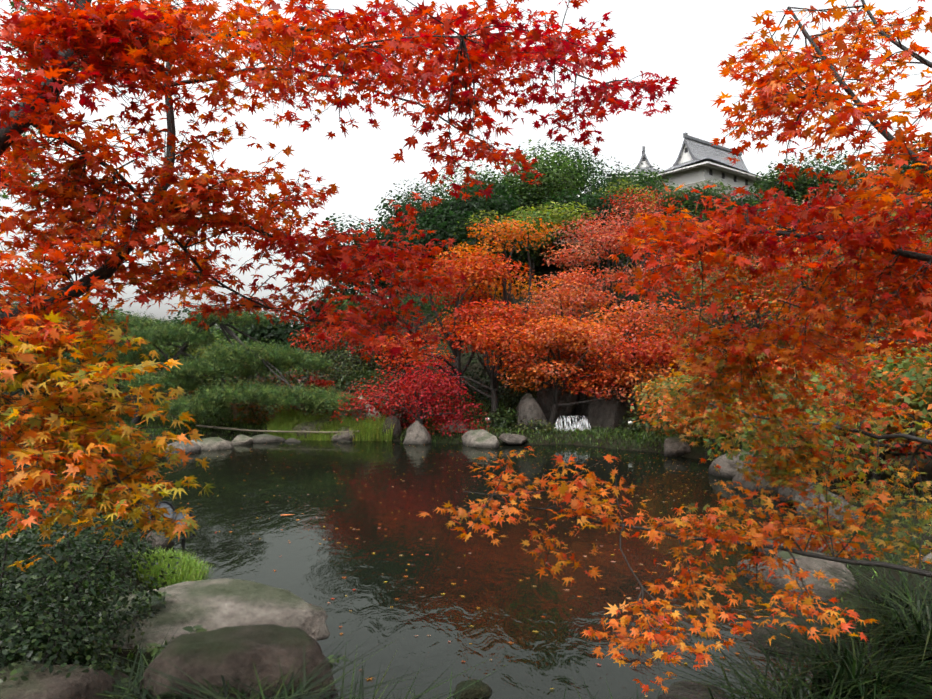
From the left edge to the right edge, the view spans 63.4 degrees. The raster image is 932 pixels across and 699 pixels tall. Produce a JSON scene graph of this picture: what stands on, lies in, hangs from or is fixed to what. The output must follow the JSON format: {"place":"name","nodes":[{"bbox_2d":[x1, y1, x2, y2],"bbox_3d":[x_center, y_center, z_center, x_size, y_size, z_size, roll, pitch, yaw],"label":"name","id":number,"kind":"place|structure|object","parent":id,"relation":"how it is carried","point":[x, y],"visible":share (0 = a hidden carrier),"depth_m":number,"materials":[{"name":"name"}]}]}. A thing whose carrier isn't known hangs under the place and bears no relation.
{"place":"outdoors","nodes":[
{"label":"outdoors","id":0,"kind":"place"},
{"bbox_2d":[100,439,828,698],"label":"water","id":1,"kind":"structure","parent":0,"point":[357,480],"depth_m":8.43,"materials":[{"name":"black liquid"}]},
{"bbox_2d":[156,444,773,696],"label":"floating leaves","id":2,"kind":"object","parent":1,"relation":"on","point":[510,642],"visible":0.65,"depth_m":8.18,"materials":[{"name":"orange plant"}]},
{"bbox_2d":[555,416,590,430],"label":"cascade","id":3,"kind":"object","parent":1,"relation":"on","point":[575,424],"visible":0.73,"depth_m":24.18,"materials":[{"name":"white liquid"}]},
{"bbox_2d":[0,195,931,698],"bbox_3d":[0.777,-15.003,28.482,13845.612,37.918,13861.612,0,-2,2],"label":"ground","id":4,"kind":"structure","parent":0,"point":[700,451],"depth_m":22.45,"materials":[{"name":"black soil"}]},
{"bbox_2d":[167,511,195,556],"bbox_3d":[-3.217,2.125,8.490,0.240,0.648,0.312,-1,-2,32],"label":"spotlight","id":5,"kind":"object","parent":4,"relation":"on","point":[178,516],"visible":0.31,"depth_m":8.44,"materials":[{"name":"black"}]},
{"bbox_2d":[69,304,368,423],"bbox_3d":[-8.644,0.571,25.800,11.025,4.559,5.081,0,-2,2],"label":"pine","id":6,"kind":"object","parent":4,"relation":"on","point":[266,395],"depth_m":25.08,"materials":[{"name":"green plant"}]},
{"bbox_2d":[196,398,359,432],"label":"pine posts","id":7,"kind":"object","parent":4,"relation":"on","point":[234,415],"visible":0.52,"depth_m":24.14,"materials":[{"name":"brown wood"}]},
{"bbox_2d":[0,0,678,570],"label":"maple","id":8,"kind":"object","parent":4,"relation":"on","point":[100,46],"depth_m":3.18,"materials":[{"name":"red plant"}]},
{"bbox_2d":[0,139,931,479],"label":"hill trees","id":9,"kind":"object","parent":4,"relation":"on","point":[512,211],"depth_m":26.74,"materials":[{"name":"red plant"}]},
{"bbox_2d":[0,362,931,698],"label":"rocks","id":10,"kind":"object","parent":4,"relation":"on","point":[244,622],"visible":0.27,"depth_m":5.38,"materials":[{"name":"grey stone"}]},
{"bbox_2d":[150,501,175,530],"bbox_3d":[-3.621,2.124,8.991,0.250,0.644,0.312,-1,-2,23],"label":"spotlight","id":11,"kind":"object","parent":10,"relation":"on","point":[164,504],"visible":0.44,"depth_m":9.01,"materials":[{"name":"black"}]},
{"bbox_2d":[0,386,931,698],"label":"grass","id":12,"kind":"structure","parent":4,"relation":"on","point":[854,674],"depth_m":4.43,"materials":[{"name":"green plant"}]},
{"bbox_2d":[0,218,931,687],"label":"shrubs","id":13,"kind":"object","parent":4,"relation":"on","point":[34,576],"visible":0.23,"depth_m":4.81,"materials":[{"name":"green plant"}]},
{"bbox_2d":[72,590,908,698],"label":"ferns","id":14,"kind":"object","parent":4,"relation":"on","point":[198,628],"visible":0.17,"depth_m":4.88,"materials":[{"name":"green plant"}]},
{"bbox_2d":[607,146,661,194],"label":"castle turret","id":15,"kind":"object","parent":4,"relation":"on","point":[644,159],"visible":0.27,"depth_m":161.97,"materials":[{"name":"paint"}]},
{"bbox_2d":[416,0,931,694],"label":"maple","id":16,"kind":"object","parent":4,"relation":"on","point":[852,240],"depth_m":3.65,"materials":[{"name":"orange plant"}]},
{"bbox_2d":[634,133,767,200],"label":"castle","id":17,"kind":"structure","parent":4,"relation":"on","point":[698,160],"depth_m":140.46,"materials":[{"name":"paint"}]},
{"bbox_2d":[0,0,931,346],"label":"sky","id":18,"kind":"structure","parent":0,"point":[687,41],"materials":[{"name":"white"}]}
]}

